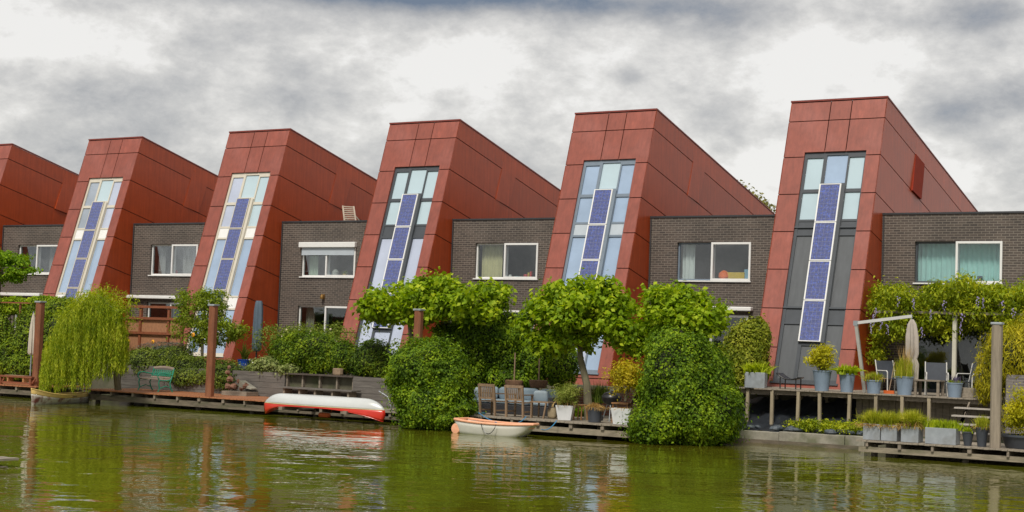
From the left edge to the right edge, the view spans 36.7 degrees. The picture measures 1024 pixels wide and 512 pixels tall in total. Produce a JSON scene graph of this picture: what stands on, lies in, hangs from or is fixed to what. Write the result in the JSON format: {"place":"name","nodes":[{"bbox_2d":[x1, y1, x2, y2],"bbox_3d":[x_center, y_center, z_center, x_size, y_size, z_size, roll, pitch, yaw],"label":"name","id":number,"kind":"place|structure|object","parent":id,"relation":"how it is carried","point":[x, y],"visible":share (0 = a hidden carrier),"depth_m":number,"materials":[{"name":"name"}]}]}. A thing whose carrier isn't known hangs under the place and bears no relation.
{"place":"outdoors","nodes":[
{"label":"outdoors","id":0,"kind":"place"},
{"bbox_2d":[342,205,358,219],"bbox_3d":[-6.571,-1.583,63.405,1.101,1.004,0.755,0,-4,31],"label":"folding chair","id":1,"kind":"object","parent":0,"point":[354,214],"visible":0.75,"depth_m":63.37,"materials":[{"name":"brown wood"}]},
{"bbox_2d":[4,361,1003,447],"bbox_3d":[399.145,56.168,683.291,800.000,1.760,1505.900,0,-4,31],"label":"ground","id":2,"kind":"structure","parent":0,"point":[329,382],"depth_m":50.63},
{"bbox_2d":[0,250,43,288],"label":"layered tree","id":3,"kind":"object","parent":2,"relation":"on","point":[9,259],"visible":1,"depth_m":59.58,"materials":[{"name":"green plant"}]},
{"bbox_2d":[0,294,57,334],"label":"garden shrub","id":4,"kind":"object","parent":2,"relation":"on","point":[9,309],"visible":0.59,"depth_m":58.62,"materials":[{"name":"green plant"}]},
{"bbox_2d":[0,143,78,332],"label":"row house","id":5,"kind":"structure","parent":2,"relation":"on","point":[36,193],"depth_m":71.00,"materials":[{"name":"metal"}]},
{"bbox_2d":[19,245,57,274],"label":"window","id":6,"kind":"structure","parent":5,"relation":"in","point":[38,252],"depth_m":68.97,"materials":[{"name":"white plastic"}]},
{"bbox_2d":[0,292,114,381],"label":"ivy hedge","id":7,"kind":"object","parent":2,"relation":"on","point":[15,356],"visible":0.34,"depth_m":57.56,"materials":[{"name":"green plant"}]},
{"bbox_2d":[38,283,146,393],"bbox_3d":[-14.088,2.777,51.564,5.412,3.885,2.681,-3,-6,57],"label":"weeping willow","id":8,"kind":"object","parent":2,"relation":"on","point":[99,314],"visible":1,"depth_m":50.57,"materials":[{"name":"green plant"}]},
{"bbox_2d":[43,136,217,355],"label":"row house","id":9,"kind":"structure","parent":2,"relation":"on","point":[136,217],"depth_m":66.08,"materials":[{"name":"metal"}]},
{"bbox_2d":[55,177,122,297],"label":"stair window","id":10,"kind":"structure","parent":9,"relation":"in","point":[106,190],"depth_m":66.02,"materials":[{"name":"clear glass"}]},
{"bbox_2d":[148,244,197,276],"bbox_3d":[-14.157,0.187,64.699,2.754,1.332,0.240,0,-4,31],"label":"window","id":11,"kind":"structure","parent":9,"relation":"in","point":[173,255],"depth_m":64.69,"materials":[{"name":"white plastic"}]},
{"bbox_2d":[125,305,183,350],"bbox_3d":[-13.143,2.907,56.530,2.855,2.206,0.140,0,-4,31],"label":"reed fence","id":12,"kind":"object","parent":2,"relation":"on","point":[150,329],"visible":0.39,"depth_m":56.62,"materials":[{"name":"red wood"}]},
{"bbox_2d":[120,343,247,391],"bbox_3d":[-11.588,3.969,54.369,6.591,1.843,1.893,0,-4,31],"label":"dark shrub","id":13,"kind":"object","parent":2,"relation":"on","point":[170,357],"visible":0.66,"depth_m":53.80,"materials":[{"name":"green plant"}]},
{"bbox_2d":[134,341,246,370],"bbox_3d":[-10.962,3.618,54.405,7.055,1.143,1.022,-1,-4,38],"label":"lavender bush","id":14,"kind":"object","parent":2,"relation":"on","point":[155,347],"visible":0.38,"depth_m":55.46,"materials":[{"name":"green plant"}]},
{"bbox_2d":[166,283,253,357],"bbox_3d":[-10.675,2.466,54.206,3.642,3.119,1.999,0,-4,31],"label":"young tree","id":15,"kind":"object","parent":2,"relation":"on","point":[230,331],"visible":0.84,"depth_m":54.13,"materials":[{"name":"green plant"}]},
{"bbox_2d":[236,341,254,367],"bbox_3d":[-9.349,3.490,54.250,0.857,1.015,1.132,3,-3,-8],"label":"plant pot","id":16,"kind":"object","parent":2,"relation":"on","point":[244,353],"visible":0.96,"depth_m":54.14,"materials":[{"name":"ceramic"}]},
{"bbox_2d":[252,301,262,357],"bbox_3d":[-9.129,2.845,55.281,0.700,2.480,0.500,0,-4,31],"label":"closed parasol","id":17,"kind":"object","parent":2,"relation":"on","point":[258,316],"visible":0.73,"depth_m":55.19,"materials":[{"name":"fabric"}]},
{"bbox_2d":[121,365,395,416],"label":"retaining wall","id":18,"kind":"structure","parent":2,"relation":"on","point":[372,389],"depth_m":51.75,"materials":[{"name":"grey wood"}]},
{"bbox_2d":[245,354,300,377],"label":"variegated shrub","id":19,"kind":"object","parent":2,"relation":"on","point":[265,364],"visible":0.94,"depth_m":51.79,"materials":[{"name":"green plant"}]},
{"bbox_2d":[183,128,376,365],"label":"row house","id":20,"kind":"structure","parent":2,"relation":"on","point":[281,239],"depth_m":61.59,"materials":[{"name":"metal"}]},
{"bbox_2d":[187,172,269,357],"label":"stair window","id":21,"kind":"structure","parent":20,"relation":"in","point":[253,186],"depth_m":61.65,"materials":[{"name":"clear glass"}]},
{"bbox_2d":[299,306,346,331],"bbox_3d":[-7.311,3.091,60.285,2.794,2.259,0.240,0,-4,31],"label":"patio door","id":22,"kind":"structure","parent":20,"relation":"in","point":[326,315],"depth_m":60.30,"materials":[{"name":"white plastic"}]},
{"bbox_2d":[299,248,355,277],"bbox_3d":[-7.171,0.195,60.432,2.754,1.332,0.240,0,-4,31],"label":"window","id":23,"kind":"structure","parent":20,"relation":"in","point":[327,260],"depth_m":60.42,"materials":[{"name":"white plastic"}]},
{"bbox_2d":[263,327,354,375],"bbox_3d":[-6.658,3.247,51.780,4.161,1.748,1.534,0,-4,31],"label":"bamboo shrub","id":24,"kind":"object","parent":2,"relation":"on","point":[310,353],"visible":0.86,"depth_m":51.26,"materials":[{"name":"green plant"}]},
{"bbox_2d":[247,314,399,354],"bbox_3d":[-6.546,3.022,52.990,6.558,2.072,1.844,0,-4,31],"label":"rose bush","id":25,"kind":"object","parent":2,"relation":"on","point":[292,329],"visible":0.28,"depth_m":53.44,"materials":[{"name":"green plant"}]},
{"bbox_2d":[344,335,393,377],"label":"dark shrub","id":26,"kind":"object","parent":2,"relation":"on","point":[368,358],"visible":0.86,"depth_m":50.08,"materials":[{"name":"green plant"}]},
{"bbox_2d":[349,266,517,344],"bbox_3d":[-2.527,2.485,48.057,6.059,4.371,2.691,0,-4,31],"label":"plane tree","id":27,"kind":"object","parent":2,"relation":"on","point":[438,298],"visible":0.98,"depth_m":47.42,"materials":[{"name":"green plant"}]},
{"bbox_2d":[340,119,560,371],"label":"row house","id":28,"kind":"structure","parent":2,"relation":"on","point":[465,201],"depth_m":57.66,"materials":[{"name":"metal"}]},
{"bbox_2d":[354,166,439,351],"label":"stair window","id":29,"kind":"structure","parent":28,"relation":"in","point":[421,181],"depth_m":57.43,"materials":[{"name":"clear glass"}]},
{"bbox_2d":[473,243,538,279],"bbox_3d":[-0.185,0.202,56.165,2.754,1.332,0.240,0,-4,31],"label":"window","id":30,"kind":"structure","parent":28,"relation":"in","point":[506,245],"depth_m":56.11,"materials":[{"name":"white plastic"}]},
{"bbox_2d":[429,308,579,391],"bbox_3d":[-0.245,3.220,48.109,5.196,3.289,2.501,1,-3,14],"label":"ivy hedge","id":31,"kind":"object","parent":2,"relation":"on","point":[493,348],"visible":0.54,"depth_m":47.34,"materials":[{"name":"green plant"}]},
{"bbox_2d":[534,108,774,385],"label":"row house","id":32,"kind":"structure","parent":2,"relation":"on","point":[647,197],"depth_m":53.34,"materials":[{"name":"metal"}]},
{"bbox_2d":[562,159,635,374],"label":"stair window","id":33,"kind":"structure","parent":32,"relation":"in","point":[617,175],"depth_m":53.29,"materials":[{"name":"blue glass"}]},
{"bbox_2d":[678,242,750,281],"bbox_3d":[6.801,0.210,51.898,2.754,1.332,0.240,0,-4,31],"label":"window","id":34,"kind":"structure","parent":32,"relation":"in","point":[713,244],"depth_m":51.83,"materials":[{"name":"white plastic"}]},
{"bbox_2d":[727,272,744,278],"bbox_3d":[7.478,0.699,51.763,0.720,0.300,0.100,0,-4,31],"label":"toy box","id":35,"kind":"object","parent":32,"relation":"in","point":[736,275],"visible":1,"depth_m":51.68,"materials":[{"name":"yellow paint"}]},
{"bbox_2d":[718,312,775,398],"bbox_3d":[6.998,3.027,46.193,1.616,2.699,2.025,0,-4,31],"label":"ivy hedge","id":36,"kind":"object","parent":2,"relation":"on","point":[749,340],"visible":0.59,"depth_m":45.80,"materials":[{"name":"green plant"}]},
{"bbox_2d":[740,179,775,211],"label":"distant tree","id":37,"kind":"object","parent":2,"relation":"on","point":[765,202],"visible":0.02,"depth_m":83.95,"materials":[{"name":"green plant"}]},
{"bbox_2d":[733,430,865,449],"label":"quay wall","id":38,"kind":"structure","parent":2,"relation":"on","point":[814,440],"depth_m":42.52,"materials":[{"name":"concrete"}]},
{"bbox_2d":[736,424,862,435],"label":"bank stones","id":39,"kind":"object","parent":2,"relation":"on","point":[778,427],"visible":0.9,"depth_m":42.96,"materials":[{"name":"stone"}]},
{"bbox_2d":[737,394,862,434],"bbox_3d":[8.072,4.592,44.314,4.120,1.079,2.450,0,-4,31],"label":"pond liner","id":40,"kind":"object","parent":2,"relation":"on","point":[759,406],"visible":0.59,"depth_m":44.76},
{"bbox_2d":[779,415,862,435],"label":"ground cover","id":41,"kind":"object","parent":2,"relation":"on","point":[813,423],"visible":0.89,"depth_m":42.79,"materials":[{"name":"green plant"}]},
{"bbox_2d":[736,387,1005,428],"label":"raised terrace","id":42,"kind":"structure","parent":2,"relation":"on","point":[930,397],"depth_m":43.55,"materials":[{"name":"brown wood"}]},
{"bbox_2d":[741,361,775,387],"bbox_3d":[6.924,3.416,44.906,1.393,0.826,1.250,4,-4,-32],"label":"zinc planter","id":43,"kind":"object","parent":42,"relation":"on","point":[756,375],"visible":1,"depth_m":44.66,"materials":[{"name":"metal"}]},
{"bbox_2d":[776,373,803,389],"bbox_3d":[8.080,3.637,44.826,0.678,0.460,0.500,0,-4,31],"label":"sling stool","id":44,"kind":"object","parent":42,"relation":"on","point":[783,376],"visible":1,"depth_m":44.76,"materials":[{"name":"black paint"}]},
{"bbox_2d":[803,341,838,390],"bbox_3d":[8.798,3.128,43.882,1.034,1.419,1.087,0,-4,31],"label":"plant pot","id":45,"kind":"object","parent":42,"relation":"on","point":[823,356],"visible":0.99,"depth_m":43.69,"materials":[{"name":"blue ceramic"}]},
{"bbox_2d":[824,364,865,391],"bbox_3d":[9.427,3.422,43.450,1.063,0.828,1.252,4,-4,-24],"label":"plant pot","id":46,"kind":"object","parent":42,"relation":"on","point":[847,373],"visible":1,"depth_m":43.30,"materials":[{"name":"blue metal"}]},
{"bbox_2d":[859,371,886,393],"bbox_3d":[10.030,3.512,43.053,0.860,0.648,0.826,2,-3,-5],"label":"plant pot","id":47,"kind":"object","parent":42,"relation":"on","point":[874,381],"visible":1,"depth_m":42.92,"materials":[{"name":"grey metal"}]},
{"bbox_2d":[875,360,895,390],"bbox_3d":[10.774,3.442,43.945,0.614,0.945,0.673,3,-4,-20],"label":"patio chair","id":48,"kind":"object","parent":42,"relation":"on","point":[884,367],"visible":0.54,"depth_m":44.17,"materials":[{"name":"grey fabric"}]},
{"bbox_2d":[853,315,918,392],"bbox_3d":[10.526,2.756,43.403,1.901,2.240,0.388,0,-4,31],"label":"cantilever parasol","id":49,"kind":"object","parent":42,"relation":"on","point":[911,338],"visible":0.77,"depth_m":43.00,"materials":[{"name":"fabric"}]},
{"bbox_2d":[892,347,919,394],"bbox_3d":[10.841,3.107,42.582,0.828,1.459,0.883,0,-4,31],"label":"plant pot","id":50,"kind":"object","parent":42,"relation":"on","point":[903,369],"visible":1,"depth_m":42.48,"materials":[{"name":"blue ceramic"}]},
{"bbox_2d":[913,379,944,395],"bbox_3d":[11.558,3.653,42.730,0.731,0.440,0.550,0,-4,31],"label":"patio table","id":51,"kind":"object","parent":42,"relation":"on","point":[937,389],"visible":0.97,"depth_m":42.67,"materials":[{"name":"brown wood"}]},
{"bbox_2d":[924,361,948,395],"bbox_3d":[11.913,3.445,43.272,0.614,0.945,0.672,1,-3,11],"label":"patio chair","id":52,"kind":"object","parent":42,"relation":"on","point":[935,371],"visible":0.87,"depth_m":43.49,"materials":[{"name":"grey fabric"}]},
{"bbox_2d":[952,315,957,379],"bbox_3d":[12.995,2.896,45.290,0.110,2.350,0.120,0,-4,31],"label":"pergola post","id":53,"kind":"object","parent":42,"relation":"on","point":[954,353],"visible":0.64,"depth_m":45.26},
{"bbox_2d":[874,310,1023,315],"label":"pergola beam","id":54,"kind":"structure","parent":53,"relation":"on","point":[933,312],"depth_m":45.62,"materials":[{"name":"grey wood"}]},
{"bbox_2d":[946,376,963,397],"bbox_3d":[12.036,3.526,41.891,0.492,0.631,0.441,0,-4,31],"label":"plant pot","id":55,"kind":"object","parent":42,"relation":"on","point":[954,386],"visible":1,"depth_m":41.74,"materials":[{"name":"grey metal"}]},
{"bbox_2d":[956,363,982,387],"bbox_3d":[12.845,3.466,43.049,0.670,0.944,0.614,4,-4,-30],"label":"patio chair","id":56,"kind":"object","parent":42,"relation":"on","point":[973,366],"visible":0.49,"depth_m":43.32,"materials":[{"name":"white metal"}]},
{"bbox_2d":[757,96,1023,402],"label":"row house","id":57,"kind":"structure","parent":2,"relation":"on","point":[869,188],"depth_m":48.67,"materials":[{"name":"metal"}]},
{"bbox_2d":[769,151,865,385],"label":"stair window","id":58,"kind":"structure","parent":57,"relation":"in","point":[846,168],"depth_m":48.51,"materials":[{"name":"grey glass"}]},
{"bbox_2d":[913,321,985,394],"bbox_3d":[13.648,3.114,47.484,2.794,2.259,0.240,0,-4,31],"label":"patio door","id":59,"kind":"structure","parent":57,"relation":"in","point":[928,390],"depth_m":47.55,"materials":[{"name":"white glass"}]},
{"bbox_2d":[913,241,1002,284],"bbox_3d":[13.787,0.218,47.631,2.754,1.332,0.240,0,-4,31],"label":"window","id":60,"kind":"structure","parent":57,"relation":"in","point":[957,257],"depth_m":47.57,"materials":[{"name":"white plastic"}]},
{"bbox_2d":[856,394,989,440],"bbox_3d":[11.480,4.510,42.787,3.980,1.170,0.058,0,-4,31],"label":"plank screen","id":61,"kind":"object","parent":2,"relation":"on","point":[940,411],"visible":0.16,"depth_m":42.67,"materials":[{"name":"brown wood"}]},
{"bbox_2d":[860,270,1023,389],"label":"wisteria","id":62,"kind":"object","parent":2,"relation":"on","point":[984,297],"visible":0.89,"depth_m":45.69,"materials":[{"name":"green plant"}]},
{"bbox_2d":[970,306,1023,432],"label":"bamboo hedge","id":63,"kind":"object","parent":2,"relation":"on","point":[1013,357],"visible":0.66,"depth_m":40.68,"materials":[{"name":"green plant"}]},
{"bbox_2d":[1005,375,1023,433],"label":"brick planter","id":64,"kind":"object","parent":2,"relation":"on","point":[1011,380],"visible":0.4,"depth_m":40.11,"materials":[{"name":"grey brick"}]},
{"bbox_2d":[0,393,1023,511],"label":"water","id":65,"kind":"structure","parent":0,"point":[104,456],"depth_m":30.44,"materials":[{"name":"green liquid"}]},
{"bbox_2d":[0,383,84,395],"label":"jetty","id":66,"kind":"object","parent":65,"relation":"in","point":[14,388],"visible":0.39,"depth_m":54.82,"materials":[{"name":"brown wood"}]},
{"bbox_2d":[0,375,35,385],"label":"railing","id":67,"kind":"object","parent":66,"relation":"on","point":[30,383],"visible":1,"depth_m":54.63,"materials":[{"name":"red wood"}]},
{"bbox_2d":[27,312,34,382],"bbox_3d":[-17.566,3.354,56.400,0.500,2.638,0.492,0,-4,31],"label":"closed parasol","id":68,"kind":"object","parent":66,"relation":"on","point":[31,339],"visible":0.74,"depth_m":56.33,"materials":[{"name":"beige fabric"}]},
{"bbox_2d":[32,301,46,385],"bbox_3d":[-16.766,3.095,54.582,0.300,3.001,0.300,0,-4,31],"label":"mooring post","id":69,"kind":"object","parent":66,"relation":"on","point":[38,331],"visible":0.93,"depth_m":54.48,"materials":[{"name":"wood"}]},
{"bbox_2d":[31,388,88,404],"bbox_3d":[-15.007,4.682,51.354,0.840,0.627,3.616,1,-3,15],"label":"rowing boat","id":70,"kind":"object","parent":65,"relation":"on","point":[39,397],"visible":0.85,"depth_m":50.52,"materials":[{"name":"brown wood"}]},
{"bbox_2d":[83,388,283,413],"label":"jetty","id":71,"kind":"object","parent":65,"relation":"in","point":[199,400],"visible":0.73,"depth_m":50.92,"materials":[{"name":"brown wood"}]},
{"bbox_2d":[138,366,174,391],"bbox_3d":[-12.218,4.205,52.894,0.643,0.881,1.444,5,-4,-41],"label":"park bench","id":72,"kind":"object","parent":71,"relation":"on","point":[157,376],"visible":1,"depth_m":52.98,"materials":[{"name":"green metal"}]},
{"bbox_2d":[205,304,219,396],"bbox_3d":[-9.753,3.063,50.055,0.280,2.992,0.280,0,-4,31],"label":"mooring post","id":73,"kind":"object","parent":71,"relation":"on","point":[211,350],"visible":1,"depth_m":49.95,"materials":[{"name":"wood"}]},
{"bbox_2d":[221,365,257,395],"bbox_3d":[-9.219,4.183,51.882,1.318,1.009,0.600,0,-4,31],"label":"rock fountain","id":74,"kind":"object","parent":71,"relation":"on","point":[243,384],"visible":1,"depth_m":51.79,"materials":[{"name":"stone"}]},
{"bbox_2d":[272,408,398,420],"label":"jetty","id":75,"kind":"object","parent":65,"relation":"in","point":[315,412],"visible":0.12,"depth_m":48.19,"materials":[{"name":"brown wood"}]},
{"bbox_2d":[278,407,314,409],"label":"support beam","id":76,"kind":"structure","parent":75,"relation":"attached to","point":[289,408],"depth_m":47.24,"materials":[{"name":"brown wood"}]},
{"bbox_2d":[264,393,384,421],"bbox_3d":[-5.698,4.546,46.527,4.618,0.673,0.846,0,-4,31],"label":"canoe","id":77,"kind":"object","parent":76,"relation":"on","point":[370,408],"visible":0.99,"depth_m":46.00,"materials":[{"name":"white plastic"}]},
{"bbox_2d":[273,386,360,397],"bbox_3d":[-6.373,4.557,50.197,3.225,0.495,0.480,0,-4,31],"label":"plank shelf","id":78,"kind":"object","parent":75,"relation":"on","point":[317,391],"visible":0.46,"depth_m":50.08,"materials":[{"name":"grey wood"}]},
{"bbox_2d":[413,309,424,342],"bbox_3d":[-2.863,3.616,46.226,0.270,4.068,0.270,0,-4,31],"label":"mooring post","id":79,"kind":"object","parent":65,"relation":"in","point":[418,320],"visible":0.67,"depth_m":46.22,"materials":[{"name":"wood"}]},
{"bbox_2d":[377,332,485,430],"bbox_3d":[-2.310,3.587,44.484,3.024,2.897,3.501,5,-4,-36],"label":"ivy bush","id":80,"kind":"object","parent":65,"relation":"in","point":[430,385],"visible":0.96,"depth_m":43.74,"materials":[{"name":"green plant"}]},
{"bbox_2d":[451,417,538,436],"bbox_3d":[-0.434,4.763,42.357,2.554,0.523,0.957,0,-4,31],"label":"dinghy","id":81,"kind":"object","parent":65,"relation":"on","point":[467,425],"visible":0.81,"depth_m":42.02,"materials":[{"name":"white paint"}]},
{"bbox_2d":[469,413,630,438],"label":"jetty","id":82,"kind":"object","parent":65,"relation":"in","point":[605,427],"visible":0.26,"depth_m":42.66,"materials":[{"name":"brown wood"}]},
{"bbox_2d":[478,383,507,415],"bbox_3d":[-0.555,4.133,44.352,0.605,0.912,0.700,-1,-4,38],"label":"garden chair","id":83,"kind":"object","parent":82,"relation":"on","point":[491,389],"visible":0.94,"depth_m":44.17,"materials":[{"name":"brown wood"}]},
{"bbox_2d":[505,353,522,385],"bbox_3d":[0.059,3.867,46.887,0.620,1.856,0.366,0,-4,31],"label":"basket stand","id":84,"kind":"object","parent":82,"relation":"on","point":[515,382],"visible":0.7,"depth_m":46.75,"materials":[{"name":"brown wood"}]},
{"bbox_2d":[469,387,568,416],"bbox_3d":[0.091,4.321,46.062,3.139,0.779,1.010,0,-4,31],"label":"lounge sofa","id":85,"kind":"object","parent":82,"relation":"on","point":[499,405],"visible":0.4,"depth_m":45.69,"materials":[{"name":"grey fabric"}]},
{"bbox_2d":[534,390,548,401],"bbox_3d":[0.861,4.147,45.530,0.440,0.351,0.216,1,-4,22],"label":"scatter cushion","id":86,"kind":"object","parent":85,"relation":"on","point":[539,395],"visible":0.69,"depth_m":45.45,"materials":[{"name":"fabric"}]},
{"bbox_2d":[504,385,533,417],"bbox_3d":[0.189,4.134,43.899,0.605,0.912,0.698,0,-4,29],"label":"garden chair","id":87,"kind":"object","parent":82,"relation":"on","point":[512,390],"visible":1,"depth_m":43.70,"materials":[{"name":"brown wood"}]},
{"bbox_2d":[529,359,547,389],"bbox_3d":[0.788,3.921,46.438,0.620,1.750,0.366,0,-4,31],"label":"basket stand","id":88,"kind":"object","parent":82,"relation":"on","point":[538,383],"visible":0.91,"depth_m":46.30,"materials":[{"name":"brown wicker"}]},
{"bbox_2d":[530,401,556,418],"bbox_3d":[0.879,4.376,43.818,0.610,0.474,0.495,0,-4,31],"label":"side table","id":89,"kind":"object","parent":82,"relation":"on","point":[539,402],"visible":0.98,"depth_m":43.74,"materials":[{"name":"brown wood"}]},
{"bbox_2d":[547,382,587,420],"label":"potted plant","id":90,"kind":"object","parent":82,"relation":"on","point":[565,409],"visible":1,"depth_m":42.92,"materials":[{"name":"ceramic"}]},
{"bbox_2d":[507,267,642,418],"bbox_3d":[1.968,2.513,44.576,4.438,4.376,2.996,0,-4,31],"label":"plane tree","id":91,"kind":"object","parent":82,"relation":"on","point":[579,315],"visible":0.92,"depth_m":44.08,"materials":[{"name":"green plant"}]},
{"bbox_2d":[555,387,637,415],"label":"brick wall","id":92,"kind":"structure","parent":82,"relation":"on","point":[580,400],"depth_m":47.00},
{"bbox_2d":[584,402,609,422],"bbox_3d":[2.302,4.295,42.513,0.838,0.571,0.860,2,-3,2],"label":"plant pot","id":93,"kind":"object","parent":82,"relation":"on","point":[595,410],"visible":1,"depth_m":42.34,"materials":[{"name":"plastic"}]},
{"bbox_2d":[591,381,620,405],"bbox_3d":[2.565,4.155,44.847,1.308,1.148,1.280,0,-4,31],"label":"fan palm","id":94,"kind":"object","parent":82,"relation":"on","point":[599,392],"visible":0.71,"depth_m":44.74,"materials":[{"name":"green plant"}]},
{"bbox_2d":[601,390,621,421],"bbox_3d":[2.794,4.222,43.540,0.660,0.889,0.589,0,-4,31],"label":"kettle barbecue","id":95,"kind":"object","parent":82,"relation":"on","point":[607,398],"visible":0.65,"depth_m":43.35,"materials":[{"name":"black paint"}]},
{"bbox_2d":[599,357,643,424],"bbox_3d":[3.080,3.625,41.905,1.304,1.895,1.381,0,-4,31],"label":"potted plant","id":96,"kind":"object","parent":82,"relation":"on","point":[625,372],"visible":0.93,"depth_m":41.69,"materials":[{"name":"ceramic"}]},
{"bbox_2d":[617,279,736,362],"bbox_3d":[4.552,2.649,43.103,3.542,4.098,2.571,0,-4,31],"label":"plane tree","id":97,"kind":"object","parent":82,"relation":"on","point":[683,303],"visible":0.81,"depth_m":42.57,"materials":[{"name":"green plant"}]},
{"bbox_2d":[616,319,758,445],"bbox_3d":[4.796,3.370,41.656,3.344,3.526,3.877,0,-4,31],"label":"ivy mound","id":98,"kind":"object","parent":65,"relation":"in","point":[689,393],"visible":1,"depth_m":40.82,"materials":[{"name":"green plant"}]},
{"bbox_2d":[856,438,1023,462],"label":"jetty","id":99,"kind":"object","parent":65,"relation":"in","point":[965,454],"visible":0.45,"depth_m":38.33,"materials":[{"name":"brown wood"}]},
{"bbox_2d":[847,407,890,439],"bbox_3d":[9.163,4.259,39.326,1.361,0.834,1.037,0,-4,31],"label":"zinc planter","id":100,"kind":"object","parent":99,"relation":"on","point":[873,432],"visible":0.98,"depth_m":39.16,"materials":[{"name":"metal"}]},
{"bbox_2d":[867,408,902,440],"bbox_3d":[9.694,4.261,39.012,1.321,0.832,1.036,-1,-4,42],"label":"zinc planter","id":101,"kind":"object","parent":99,"relation":"on","point":[890,423],"visible":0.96,"depth_m":38.91,"materials":[{"name":"metal"}]},
{"bbox_2d":[894,408,930,442],"bbox_3d":[10.053,4.234,38.834,1.116,0.891,1.276,1,-3,13],"label":"zinc planter","id":102,"kind":"object","parent":99,"relation":"on","point":[912,427],"visible":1,"depth_m":38.64,"materials":[{"name":"metal"}]},
{"bbox_2d":[923,418,969,444],"bbox_3d":[10.802,4.354,38.415,1.535,0.658,0.604,0,-4,31],"label":"zinc planter","id":103,"kind":"object","parent":99,"relation":"on","point":[942,432],"visible":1,"depth_m":38.24,"materials":[{"name":"metal"}]},
{"bbox_2d":[961,426,974,445],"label":"plant pot","id":104,"kind":"object","parent":99,"relation":"on","point":[967,433],"visible":1,"depth_m":37.92,"materials":[{"name":"plastic"}]},
{"bbox_2d":[951,402,989,434],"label":"wooden steps","id":105,"kind":"structure","parent":99,"relation":"on","point":[966,412],"depth_m":40.83,"materials":[{"name":"wood"}]},
{"bbox_2d":[970,414,989,446],"bbox_3d":[11.543,4.269,37.867,0.631,0.819,0.659,0,-4,31],"label":"plant pot","id":106,"kind":"object","parent":99,"relation":"on","point":[981,425],"visible":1,"depth_m":37.74,"materials":[{"name":"plastic"}]},
{"bbox_2d":[990,322,1003,447],"bbox_3d":[11.808,3.146,37.597,0.270,3.057,0.270,0,-4,31],"label":"mooring post","id":107,"kind":"object","parent":99,"relation":"on","point":[996,382],"visible":1,"depth_m":37.50,"materials":[{"name":"wood"}]},
{"bbox_2d":[1001,382,1023,448],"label":"round tub","id":108,"kind":"object","parent":99,"relation":"on","point":[1013,415],"visible":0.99,"depth_m":37.58,"materials":[{"name":"plastic"}]},
{"bbox_2d":[0,0,1023,212],"label":"sky","id":109,"kind":"structure","parent":0,"point":[180,76],"materials":[{"name":"grey"}]},
{"bbox_2d":[961,387,976,397],"bbox_3d":[12.426,3.730,42.048,0.416,0.270,0.400,0,-4,31],"label":"wooden crate","id":110,"kind":"object","parent":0,"point":[966,393],"visible":0.81,"depth_m":41.86,"materials":[{"name":"beige wood"}]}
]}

